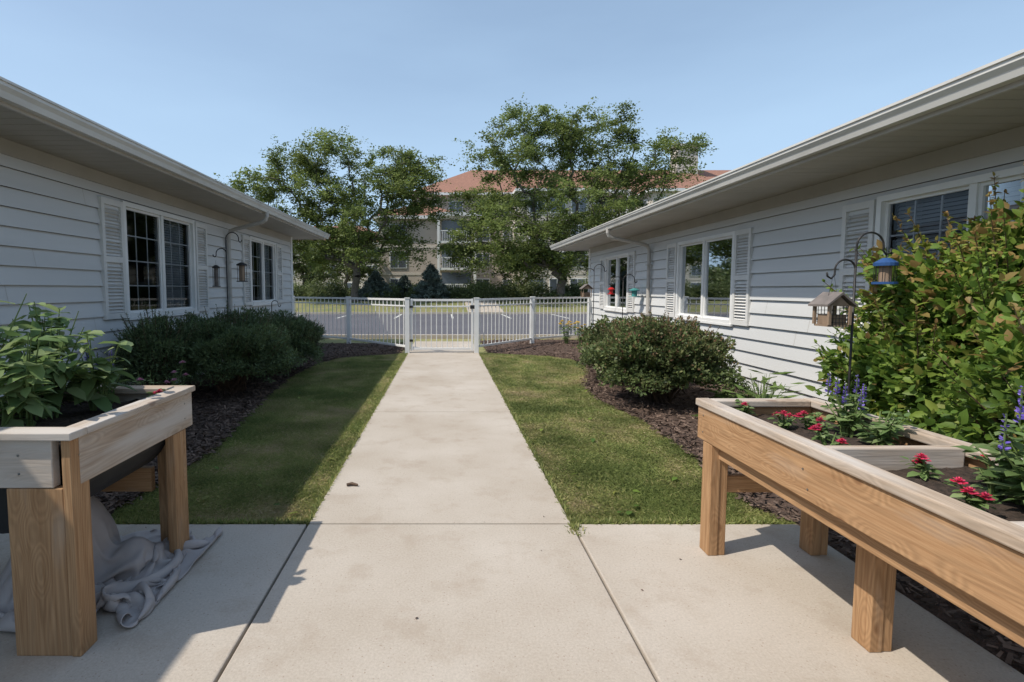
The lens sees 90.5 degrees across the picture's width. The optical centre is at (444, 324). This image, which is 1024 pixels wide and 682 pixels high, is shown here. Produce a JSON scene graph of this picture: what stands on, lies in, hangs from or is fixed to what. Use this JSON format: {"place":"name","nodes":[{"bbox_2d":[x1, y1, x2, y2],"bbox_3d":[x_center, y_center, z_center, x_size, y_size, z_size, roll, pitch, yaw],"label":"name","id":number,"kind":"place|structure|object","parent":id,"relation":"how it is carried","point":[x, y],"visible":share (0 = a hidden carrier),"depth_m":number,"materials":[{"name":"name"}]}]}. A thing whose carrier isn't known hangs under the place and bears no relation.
{"place":"outdoors","nodes":[
{"label":"outdoors","id":0,"kind":"place"},
{"bbox_2d":[110,353,405,526],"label":"grass lawn","id":1,"kind":"structure","parent":0,"point":[295,491],"depth_m":4.43,"materials":[{"name":"green plant"}]},
{"bbox_2d":[114,300,774,526],"bbox_3d":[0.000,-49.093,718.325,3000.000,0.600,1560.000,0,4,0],"label":"ground","id":2,"kind":"structure","parent":0,"point":[460,309],"depth_m":31.85,"materials":[{"name":"green plant"}]},
{"bbox_2d":[0,137,293,382],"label":"walls","id":3,"kind":"structure","parent":2,"relation":"on","point":[25,153],"depth_m":6.07,"materials":[{"name":"plastic"}]},
{"bbox_2d":[0,153,291,396],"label":"siding","id":4,"kind":"object","parent":3,"relation":"attached to","point":[80,291],"visible":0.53,"depth_m":5.36,"materials":[{"name":"plastic"}]},
{"bbox_2d":[0,182,279,319],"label":"windows","id":5,"kind":"structure","parent":4,"relation":"attached to","point":[160,256],"depth_m":7.94,"materials":[{"name":"white plastic"}]},
{"bbox_2d":[97,196,282,319],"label":"shutters","id":6,"kind":"object","parent":4,"relation":"attached to","point":[105,259],"visible":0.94,"depth_m":6.17,"materials":[{"name":"white plastic"}]},
{"bbox_2d":[0,101,324,239],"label":"soffit and fascia","id":7,"kind":"structure","parent":3,"relation":"on","point":[20,126],"depth_m":5.47,"materials":[{"name":"plastic"}]},
{"bbox_2d":[0,76,329,320],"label":"gutter and downspout","id":8,"kind":"object","parent":7,"relation":"attached to","point":[22,98],"visible":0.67,"depth_m":5.11,"materials":[{"name":"metal"}]},
{"bbox_2d":[94,342,404,513],"bbox_3d":[-2.468,0.820,8.039,3.162,0.143,10.194,0,4,0],"label":"mulch bed","id":9,"kind":"object","parent":2,"relation":"on","point":[215,415],"visible":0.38,"depth_m":6.04,"materials":[{"name":"brown wood"}]},
{"bbox_2d":[100,301,208,384],"bbox_3d":[-3.459,0.346,6.051,1.170,1.278,1.252,0,4,0],"label":"yew bush","id":10,"kind":"object","parent":9,"relation":"on","point":[149,340],"visible":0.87,"depth_m":5.80,"materials":[{"name":"green plant"}]},
{"bbox_2d":[163,360,189,384],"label":"phlox plant","id":11,"kind":"object","parent":9,"relation":"on","point":[175,378],"visible":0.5,"depth_m":5.03,"materials":[{"name":"purple plant"}]},
{"bbox_2d":[213,232,241,312],"bbox_3d":[-3.430,-0.263,8.001,0.475,2.408,0.018,0,4,0],"label":"shepherds hook","id":12,"kind":"object","parent":9,"relation":"on","point":[226,261],"visible":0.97,"depth_m":7.94,"materials":[{"name":"black metal"}]},
{"bbox_2d":[212,265,220,286],"bbox_3d":[-3.620,-0.810,7.963,0.120,0.415,0.120,0,4,0],"label":"tube bird feeder","id":13,"kind":"object","parent":12,"relation":"hanging from","point":[216,273],"visible":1,"depth_m":7.94,"materials":[{"name":"black metal"}]},
{"bbox_2d":[236,258,247,281],"bbox_3d":[-3.210,-0.870,7.959,0.168,0.375,0.168,0,4,0],"label":"tube bird feeder","id":14,"kind":"object","parent":12,"relation":"hanging from","point":[241,265],"visible":1,"depth_m":7.93,"materials":[{"name":"black metal"}]},
{"bbox_2d":[152,300,307,394],"bbox_3d":[-2.854,0.302,6.763,2.104,1.270,2.137,0,4,0],"label":"yew bush","id":15,"kind":"object","parent":9,"relation":"on","point":[263,343],"visible":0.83,"depth_m":6.34,"materials":[{"name":"green plant"}]},
{"bbox_2d":[243,309,326,372],"bbox_3d":[-2.715,0.251,8.429,1.574,1.140,1.861,0,4,0],"label":"yew bush","id":16,"kind":"object","parent":9,"relation":"on","point":[307,337],"visible":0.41,"depth_m":8.21,"materials":[{"name":"green plant"}]},
{"bbox_2d":[213,172,288,210],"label":"shade tree","id":17,"kind":"object","parent":2,"relation":"on","point":[256,193],"depth_m":45.34,"materials":[{"name":"green plant"}]},
{"bbox_2d":[292,241,345,286],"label":"shade tree","id":18,"kind":"object","parent":2,"relation":"on","point":[297,266],"visible":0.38,"depth_m":51.43,"materials":[{"name":"green plant"}]},
{"bbox_2d":[223,125,455,301],"bbox_3d":[-6.941,-7.521,35.557,15.720,11.823,10.878,0,4,0],"label":"honey locust tree","id":19,"kind":"object","parent":2,"relation":"on","point":[392,181],"visible":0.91,"depth_m":34.41,"materials":[{"name":"green plant"}]},
{"bbox_2d":[309,234,392,287],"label":"shade tree","id":20,"kind":"object","parent":2,"relation":"on","point":[344,270],"visible":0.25,"depth_m":46.18,"materials":[{"name":"green plant"}]},
{"bbox_2d":[358,270,393,300],"bbox_3d":[-5.314,-2.917,37.895,3.258,2.466,3.311,0,4,0],"label":"spruce tree","id":21,"kind":"object","parent":2,"relation":"on","point":[375,281],"visible":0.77,"depth_m":37.44,"materials":[{"name":"green plant"}]},
{"bbox_2d":[395,274,412,297],"bbox_3d":[-3.230,-2.939,39.848,2.468,2.162,2.584,0,4,0],"label":"spruce tree","id":22,"kind":"object","parent":2,"relation":"on","point":[404,281],"visible":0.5,"depth_m":39.50,"materials":[{"name":"green plant"}]},
{"bbox_2d":[409,263,450,302],"bbox_3d":[-1.115,-3.073,36.802,3.162,2.924,3.271,1,4,19],"label":"spruce tree","id":23,"kind":"object","parent":2,"relation":"on","point":[430,286],"visible":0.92,"depth_m":36.46,"materials":[{"name":"green plant"}]},
{"bbox_2d":[309,341,570,523],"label":"walkway","id":24,"kind":"structure","parent":2,"relation":"on","point":[454,450],"depth_m":4.16,"materials":[{"name":"concrete"}]},
{"bbox_2d":[346,482,357,485],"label":"twig","id":25,"kind":"object","parent":24,"relation":"on","point":[352,483],"visible":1,"depth_m":3.59,"materials":[{"name":"brown wood"}]},
{"bbox_2d":[202,389,677,514],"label":"fallen leaves","id":26,"kind":"object","parent":2,"relation":"on","point":[592,440],"visible":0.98,"depth_m":3.71,"materials":[{"name":"brown plant"}]},
{"bbox_2d":[293,276,587,302],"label":"background shrubs","id":27,"kind":"object","parent":2,"relation":"on","point":[479,289],"visible":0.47,"depth_m":38.38,"materials":[{"name":"green plant"}]},
{"bbox_2d":[296,312,586,338],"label":"parking lot","id":28,"kind":"structure","parent":2,"relation":"on","point":[334,327],"depth_m":20.65,"materials":[{"name":"grey asphalt"}]},
{"bbox_2d":[294,296,591,352],"bbox_3d":[-1.075,-0.059,12.842,10.570,1.325,3.490,0,4,0],"label":"picket fence","id":29,"kind":"object","parent":2,"relation":"on","point":[477,345],"visible":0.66,"depth_m":12.56,"materials":[{"name":"white plastic"}]},
{"bbox_2d":[409,299,474,350],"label":"fence gate","id":30,"kind":"structure","parent":29,"relation":"attached to","point":[471,306],"depth_m":11.14,"materials":[{"name":"white plastic"}]},
{"bbox_2d":[293,143,730,296],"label":"apartment building","id":31,"kind":"structure","parent":2,"relation":"on","point":[465,181],"depth_m":53.26,"materials":[{"name":"beige paint"}]},
{"bbox_2d":[293,143,730,296],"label":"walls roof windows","id":32,"kind":"structure","parent":31,"relation":"in","point":[465,180],"depth_m":53.25,"materials":[{"name":"beige paint"}]},
{"bbox_2d":[487,230,551,285],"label":"shade tree","id":33,"kind":"object","parent":2,"relation":"on","point":[537,276],"visible":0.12,"depth_m":43.55,"materials":[{"name":"green plant"}]},
{"bbox_2d":[430,95,716,301],"bbox_3d":[8.842,-8.917,35.970,19.685,14.594,11.908,0,4,0],"label":"honey locust tree","id":34,"kind":"object","parent":2,"relation":"on","point":[569,140],"visible":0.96,"depth_m":34.77,"materials":[{"name":"green plant"}]},
{"bbox_2d":[480,338,1023,674],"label":"mulch bed","id":35,"kind":"object","parent":2,"relation":"on","point":[675,421],"visible":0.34,"depth_m":4.72,"materials":[{"name":"brown wood"}]},
{"bbox_2d":[558,320,575,343],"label":"coneflower plant","id":36,"kind":"object","parent":35,"relation":"on","point":[567,338],"visible":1,"depth_m":12.92,"materials":[{"name":"green plant"}]},
{"bbox_2d":[573,321,586,342],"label":"coneflower plant","id":37,"kind":"object","parent":35,"relation":"on","point":[578,333],"visible":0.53,"depth_m":12.68,"materials":[{"name":"green plant"}]},
{"bbox_2d":[583,264,606,322],"bbox_3d":[3.570,-0.392,12.002,0.555,2.108,0.018,0,4,0],"label":"shepherds hook","id":38,"kind":"object","parent":35,"relation":"on","point":[593,289],"visible":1,"depth_m":11.97,"materials":[{"name":"black metal"}]},
{"bbox_2d":[579,276,593,296],"bbox_3d":[3.370,-0.912,11.966,0.273,0.497,0.246,0,4,0],"label":"hanging bird feeder","id":39,"kind":"object","parent":38,"relation":"hanging from","point":[586,287],"visible":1,"depth_m":11.90,"materials":[{"name":"brown wood"}]},
{"bbox_2d":[575,314,638,381],"bbox_3d":[2.769,0.355,7.668,1.590,1.038,1.592,-4,5,-43],"label":"spirea bush","id":40,"kind":"object","parent":35,"relation":"on","point":[588,336],"visible":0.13,"depth_m":7.62,"materials":[{"name":"green plant"}]},
{"bbox_2d":[609,274,636,318],"bbox_3d":[3.750,-0.155,10.615,0.595,1.828,0.018,0,4,0],"label":"shepherds hook","id":41,"kind":"object","parent":35,"relation":"on","point":[623,288],"visible":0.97,"depth_m":10.56,"materials":[{"name":"black metal"}]},
{"bbox_2d":[608,287,614,293],"bbox_3d":[3.500,-0.752,10.573,0.144,0.215,0.144,0,4,0],"label":"hummingbird feeder","id":42,"kind":"object","parent":41,"relation":"attached to","point":[610,289],"visible":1,"depth_m":10.55,"materials":[{"name":"red plastic"}]},
{"bbox_2d":[629,286,639,296],"bbox_3d":[3.990,-0.717,10.576,0.216,0.245,0.216,0,4,0],"label":"bird feeder","id":43,"kind":"object","parent":41,"relation":"hanging from","point":[634,290],"visible":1,"depth_m":10.53,"materials":[{"name":"teal plastic"}]},
{"bbox_2d":[572,310,750,403],"bbox_3d":[2.672,0.392,6.255,1.993,1.162,1.811,0,4,0],"label":"spirea bush","id":44,"kind":"object","parent":35,"relation":"on","point":[661,358],"visible":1,"depth_m":5.77,"materials":[{"name":"green plant"}]},
{"bbox_2d":[705,386,748,397],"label":"hosta plant","id":45,"kind":"object","parent":35,"relation":"on","point":[722,395],"visible":0.24,"depth_m":5.68,"materials":[{"name":"green plant"}]},
{"bbox_2d":[721,379,802,397],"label":"daylily plant","id":46,"kind":"object","parent":35,"relation":"on","point":[763,395],"visible":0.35,"depth_m":5.10,"materials":[{"name":"green plant"}]},
{"bbox_2d":[725,369,803,397],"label":"daylily plant","id":47,"kind":"object","parent":35,"relation":"on","point":[775,382],"visible":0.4,"depth_m":5.58,"materials":[{"name":"green plant"}]},
{"bbox_2d":[826,231,892,401],"bbox_3d":[2.620,0.342,3.232,0.412,1.866,0.014,0,4,0],"label":"shepherds hook","id":48,"kind":"object","parent":35,"relation":"on","point":[854,263],"visible":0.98,"depth_m":3.18,"materials":[{"name":"black metal"}]},
{"bbox_2d":[808,274,857,326],"bbox_3d":[2.465,-0.163,3.196,0.186,0.343,0.167,0,4,0],"label":"hanging bird feeder","id":49,"kind":"object","parent":48,"relation":"hanging from","point":[831,301],"visible":1,"depth_m":3.15,"materials":[{"name":"brown wood"}]},
{"bbox_2d":[871,247,898,283],"bbox_3d":[2.790,-0.375,3.182,0.132,0.235,0.132,0,4,0],"label":"lantern bird feeder","id":50,"kind":"object","parent":48,"relation":"hanging from","point":[885,265],"visible":1,"depth_m":3.16,"materials":[{"name":"blue plastic"}]},
{"bbox_2d":[804,286,977,431],"bbox_3d":[3.141,0.454,3.329,1.253,1.440,1.206,4,5,43],"label":"ninebark bush","id":51,"kind":"object","parent":35,"relation":"on","point":[884,345],"visible":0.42,"depth_m":3.26,"materials":[{"name":"green plant"}]},
{"bbox_2d":[822,163,1023,430],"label":"ninebark bush","id":52,"kind":"object","parent":35,"relation":"on","point":[964,280],"visible":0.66,"depth_m":3.08,"materials":[{"name":"green plant"}]},
{"bbox_2d":[902,290,1023,451],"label":"ninebark bush","id":53,"kind":"object","parent":35,"relation":"on","point":[982,401],"visible":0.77,"depth_m":2.41,"materials":[{"name":"green plant"}]},
{"bbox_2d":[587,126,1023,394],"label":"walls","id":54,"kind":"structure","parent":2,"relation":"on","point":[999,141],"depth_m":4.99,"materials":[{"name":"plastic"}]},
{"bbox_2d":[554,79,1023,250],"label":"soffit and fascia","id":55,"kind":"structure","parent":54,"relation":"on","point":[997,110],"depth_m":4.43,"materials":[{"name":"plastic"}]},
{"bbox_2d":[550,49,1023,315],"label":"gutter and downspout","id":56,"kind":"object","parent":55,"relation":"attached to","point":[1001,72],"visible":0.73,"depth_m":3.98,"materials":[{"name":"metal"}]},
{"bbox_2d":[590,145,1023,419],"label":"siding","id":57,"kind":"object","parent":54,"relation":"attached to","point":[765,342],"visible":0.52,"depth_m":6.14,"materials":[{"name":"plastic"}]},
{"bbox_2d":[599,199,876,337],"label":"shutters","id":58,"kind":"object","parent":57,"relation":"attached to","point":[844,270],"visible":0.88,"depth_m":6.88,"materials":[{"name":"white plastic"}]},
{"bbox_2d":[603,160,1023,325],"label":"windows","id":59,"kind":"structure","parent":57,"relation":"attached to","point":[704,277],"depth_m":5.44,"materials":[{"name":"white plastic"}]},
{"bbox_2d":[464,301,503,311],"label":"sidewalk","id":60,"kind":"structure","parent":0,"point":[485,309],"depth_m":32.52,"materials":[{"name":"concrete"}]},
{"bbox_2d":[0,524,1023,681],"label":"patio","id":61,"kind":"structure","parent":0,"point":[481,602],"depth_m":2.17,"materials":[{"name":"concrete"}]},
{"bbox_2d":[0,385,194,656],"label":"raised garden planter","id":62,"kind":"object","parent":61,"relation":"on","point":[56,474],"visible":0.84,"depth_m":1.92,"materials":[{"name":"brown wood"}]},
{"bbox_2d":[0,293,26,408],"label":"pepper plant","id":63,"kind":"object","parent":62,"relation":"on","point":[9,331],"visible":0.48,"depth_m":2.15,"materials":[{"name":"green plant"}]},
{"bbox_2d":[0,328,69,426],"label":"pepper plant","id":64,"kind":"object","parent":62,"relation":"on","point":[22,398],"visible":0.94,"depth_m":2.01,"materials":[{"name":"green plant"}]},
{"bbox_2d":[0,301,80,411],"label":"pepper plant","id":65,"kind":"object","parent":62,"relation":"on","point":[36,325],"visible":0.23,"depth_m":2.47,"materials":[{"name":"green plant"}]},
{"bbox_2d":[0,311,97,419],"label":"pepper plant","id":66,"kind":"object","parent":62,"relation":"on","point":[73,373],"visible":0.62,"depth_m":2.34,"materials":[{"name":"green plant"}]},
{"bbox_2d":[62,330,137,411],"bbox_3d":[-1.692,0.229,2.454,0.330,0.422,0.320,-3,5,-37],"label":"pepper plant","id":67,"kind":"object","parent":62,"relation":"on","point":[103,375],"visible":0.84,"depth_m":2.44,"materials":[{"name":"green plant"}]},
{"bbox_2d":[84,341,127,402],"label":"salvia plant","id":68,"kind":"object","parent":62,"relation":"on","point":[87,357],"visible":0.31,"depth_m":2.67,"materials":[{"name":"green plant"}]},
{"bbox_2d":[132,370,157,384],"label":"phlox plant","id":69,"kind":"object","parent":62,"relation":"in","point":[139,379],"visible":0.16,"depth_m":4.53,"materials":[{"name":"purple plant"}]},
{"bbox_2d":[145,388,168,396],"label":"zinnia plant","id":70,"kind":"object","parent":62,"relation":"in","point":[157,391],"visible":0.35,"depth_m":2.62,"materials":[{"name":"red plant"}]},
{"bbox_2d":[0,495,222,631],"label":"crumpled tarp","id":71,"kind":"object","parent":61,"relation":"on","point":[138,575],"visible":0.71,"depth_m":2.40,"materials":[{"name":"fabric"}]},
{"bbox_2d":[113,353,776,537],"bbox_3d":[-0.051,0.912,6.948,4.128,0.069,8.218,0,4,0],"label":"grass edge","id":72,"kind":"object","parent":61,"relation":"on","point":[572,525],"depth_m":3.06,"materials":[{"name":"green plant"}]},
{"bbox_2d":[696,398,1023,651],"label":"raised garden planter","id":73,"kind":"object","parent":61,"relation":"on","point":[881,510],"visible":0.92,"depth_m":1.86,"materials":[{"name":"brown wood"}]},
{"bbox_2d":[735,399,756,414],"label":"zinnia plant","id":74,"kind":"object","parent":73,"relation":"on","point":[745,406],"visible":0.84,"depth_m":2.65,"materials":[{"name":"green plant"}]},
{"bbox_2d":[767,410,803,428],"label":"zinnia plant","id":75,"kind":"object","parent":73,"relation":"on","point":[784,423],"visible":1,"depth_m":2.44,"materials":[{"name":"green plant"}]},
{"bbox_2d":[798,410,827,429],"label":"zinnia plant","id":76,"kind":"object","parent":73,"relation":"on","point":[809,421],"visible":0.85,"depth_m":2.42,"materials":[{"name":"green plant"}]},
{"bbox_2d":[810,417,838,437],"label":"zinnia plant","id":77,"kind":"object","parent":73,"relation":"on","point":[824,430],"visible":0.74,"depth_m":2.26,"materials":[{"name":"green plant"}]},
{"bbox_2d":[808,425,849,445],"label":"zinnia plant","id":78,"kind":"object","parent":73,"relation":"on","point":[821,437],"visible":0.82,"depth_m":2.10,"materials":[{"name":"green plant"}]},
{"bbox_2d":[819,374,875,437],"bbox_3d":[1.892,0.375,2.348,0.224,0.287,0.226,-2,5,-31],"label":"salvia plant","id":79,"kind":"object","parent":73,"relation":"on","point":[853,415],"visible":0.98,"depth_m":2.33,"materials":[{"name":"green plant"}]},
{"bbox_2d":[854,411,919,444],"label":"plant","id":80,"kind":"object","parent":73,"relation":"on","point":[886,431],"visible":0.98,"depth_m":2.12,"materials":[{"name":"green plant"}]},
{"bbox_2d":[899,453,944,480],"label":"zinnia plant","id":81,"kind":"object","parent":73,"relation":"on","point":[921,464],"visible":0.98,"depth_m":1.78,"materials":[{"name":"green plant"}]},
{"bbox_2d":[944,476,1000,511],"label":"zinnia plant","id":82,"kind":"object","parent":73,"relation":"on","point":[978,500],"visible":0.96,"depth_m":1.53,"materials":[{"name":"red plant"}]},
{"bbox_2d":[951,427,1023,504],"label":"pepper plant","id":83,"kind":"object","parent":73,"relation":"on","point":[988,461],"visible":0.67,"depth_m":1.58,"materials":[{"name":"green plant"}]},
{"bbox_2d":[970,468,1007,499],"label":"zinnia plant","id":84,"kind":"object","parent":73,"relation":"in","point":[991,489],"visible":0.37,"depth_m":1.63,"materials":[{"name":"green plant"}]},
{"bbox_2d":[976,386,1023,502],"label":"salvia plant","id":85,"kind":"object","parent":73,"relation":"on","point":[1018,489],"visible":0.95,"depth_m":1.54,"materials":[{"name":"green plant"}]},
{"bbox_2d":[0,0,1023,230],"label":"sky","id":86,"kind":"structure","parent":0,"point":[206,86],"materials":[{"name":"blue"}]},
{"bbox_2d":[480,353,794,524],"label":"grass lawn","id":87,"kind":"structure","parent":0,"point":[661,494],"depth_m":4.37,"materials":[{"name":"green plant"}]},
{"bbox_2d":[968,454,998,484],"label":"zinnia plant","id":88,"kind":"object","parent":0,"point":[987,466],"visible":0.12,"depth_m":1.75,"materials":[{"name":"green plant"}]}
]}

